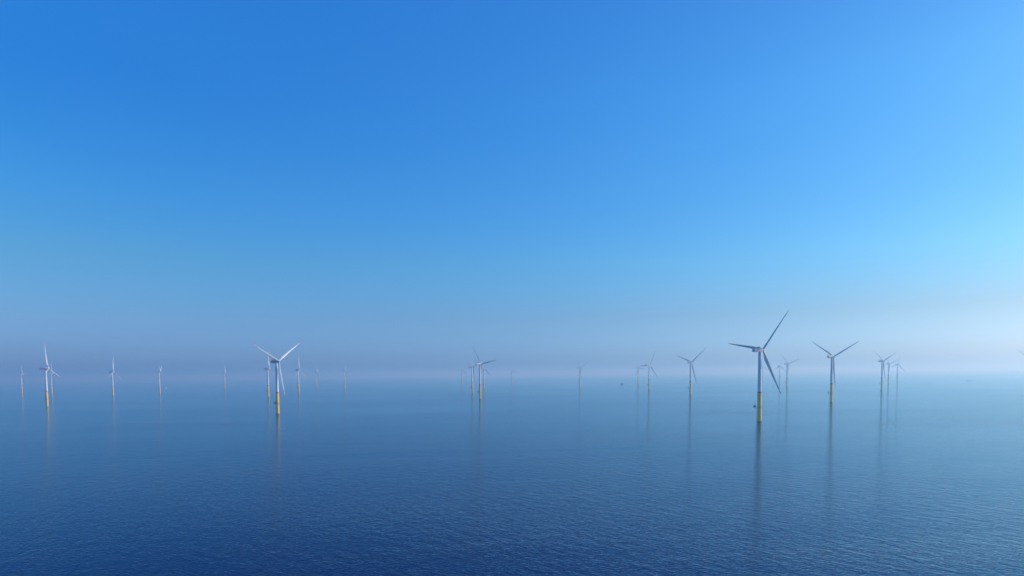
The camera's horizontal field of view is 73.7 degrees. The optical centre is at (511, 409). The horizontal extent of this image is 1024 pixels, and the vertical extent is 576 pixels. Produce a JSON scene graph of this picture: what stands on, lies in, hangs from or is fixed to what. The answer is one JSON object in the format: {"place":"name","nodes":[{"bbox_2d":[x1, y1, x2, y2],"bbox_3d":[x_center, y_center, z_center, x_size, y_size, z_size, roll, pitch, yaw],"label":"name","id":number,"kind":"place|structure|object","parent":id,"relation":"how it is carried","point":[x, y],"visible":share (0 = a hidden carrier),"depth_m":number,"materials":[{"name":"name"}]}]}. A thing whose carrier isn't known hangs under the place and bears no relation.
{"place":"outdoors","nodes":[
{"label":"outdoors","id":0,"kind":"place"},
{"bbox_2d":[0,369,1023,575],"bbox_3d":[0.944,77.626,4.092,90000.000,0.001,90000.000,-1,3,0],"label":"water","id":1,"kind":"structure","parent":0,"point":[915,473],"depth_m":520.23,"materials":[{"name":"blue liquid"}]},
{"bbox_2d":[18,365,23,393],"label":"wind turbine","id":2,"kind":"object","parent":1,"relation":"in","point":[21,381],"visible":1,"depth_m":3853.50,"materials":[{"name":"white metal"}]},
{"bbox_2d":[39,349,58,406],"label":"wind turbine","id":3,"kind":"object","parent":1,"relation":"in","point":[46,384],"visible":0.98,"depth_m":1959.77,"materials":[{"name":"metal"}]},
{"bbox_2d":[48,364,53,393],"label":"wind turbine","id":4,"kind":"object","parent":1,"relation":"in","point":[51,380],"visible":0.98,"depth_m":3715.73,"materials":[{"name":"metal"}]},
{"bbox_2d":[109,363,122,395],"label":"wind turbine","id":5,"kind":"object","parent":1,"relation":"in","point":[112,390],"visible":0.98,"depth_m":3124.20,"materials":[{"name":"metal"}]},
{"bbox_2d":[156,367,162,393],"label":"wind turbine","id":6,"kind":"object","parent":1,"relation":"in","point":[159,372],"visible":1,"depth_m":3479.21,"materials":[{"name":"metal"}]},
{"bbox_2d":[264,356,272,396],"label":"wind turbine","id":7,"kind":"object","parent":1,"relation":"in","point":[267,391],"visible":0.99,"depth_m":2624.34,"materials":[{"name":"metal"}]},
{"bbox_2d":[255,343,299,413],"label":"wind turbine","id":8,"kind":"object","parent":1,"relation":"in","point":[276,362],"visible":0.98,"depth_m":1429.82,"materials":[{"name":"metal"}]},
{"bbox_2d":[295,367,299,391],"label":"wind turbine","id":9,"kind":"object","parent":1,"relation":"in","point":[298,377],"visible":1,"depth_m":3363.08,"materials":[{"name":"metal"}]},
{"bbox_2d":[469,358,475,392],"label":"wind turbine","id":10,"kind":"object","parent":1,"relation":"in","point":[472,367],"visible":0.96,"depth_m":2913.30,"materials":[{"name":"metal"}]},
{"bbox_2d":[473,348,494,398],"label":"wind turbine","id":11,"kind":"object","parent":1,"relation":"in","point":[479,364],"visible":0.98,"depth_m":2147.57,"materials":[{"name":"metal"}]},
{"bbox_2d":[481,368,490,387],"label":"wind turbine","id":12,"kind":"object","parent":1,"relation":"in","point":[483,377],"visible":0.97,"depth_m":3791.67,"materials":[{"name":"metal"}]},
{"bbox_2d":[576,361,586,386],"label":"wind turbine","id":13,"kind":"object","parent":1,"relation":"in","point":[579,372],"visible":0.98,"depth_m":3833.79,"materials":[{"name":"metal"}]},
{"bbox_2d":[643,352,656,388],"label":"wind turbine","id":14,"kind":"object","parent":1,"relation":"in","point":[648,384],"visible":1,"depth_m":3103.11,"materials":[{"name":"metal"}]},
{"bbox_2d":[679,351,702,394],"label":"wind turbine","id":15,"kind":"object","parent":1,"relation":"in","point":[688,361],"visible":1,"depth_m":2336.36,"materials":[{"name":"metal"}]},
{"bbox_2d":[729,310,788,420],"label":"wind turbine","id":16,"kind":"object","parent":1,"relation":"in","point":[759,350],"visible":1,"depth_m":1050.71,"materials":[{"name":"metal"}]},
{"bbox_2d":[781,354,795,386],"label":"wind turbine","id":17,"kind":"object","parent":1,"relation":"in","point":[787,364],"visible":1,"depth_m":3261.37,"materials":[{"name":"metal"}]},
{"bbox_2d":[813,341,858,401],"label":"wind turbine","id":18,"kind":"object","parent":1,"relation":"in","point":[832,370],"visible":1,"depth_m":1646.75,"materials":[{"name":"metal"}]},
{"bbox_2d":[875,352,895,389],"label":"wind turbine","id":19,"kind":"object","parent":1,"relation":"in","point":[882,368],"visible":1,"depth_m":2628.16,"materials":[{"name":"metal"}]},
{"bbox_2d":[883,355,897,382],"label":"wind turbine","id":20,"kind":"object","parent":1,"relation":"in","point":[888,369],"visible":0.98,"depth_m":3829.60,"materials":[{"name":"metal"}]},
{"bbox_2d":[0,0,1023,381],"label":"sky","id":21,"kind":"structure","parent":0,"point":[378,188],"materials":[{"name":"blue"}]}
]}

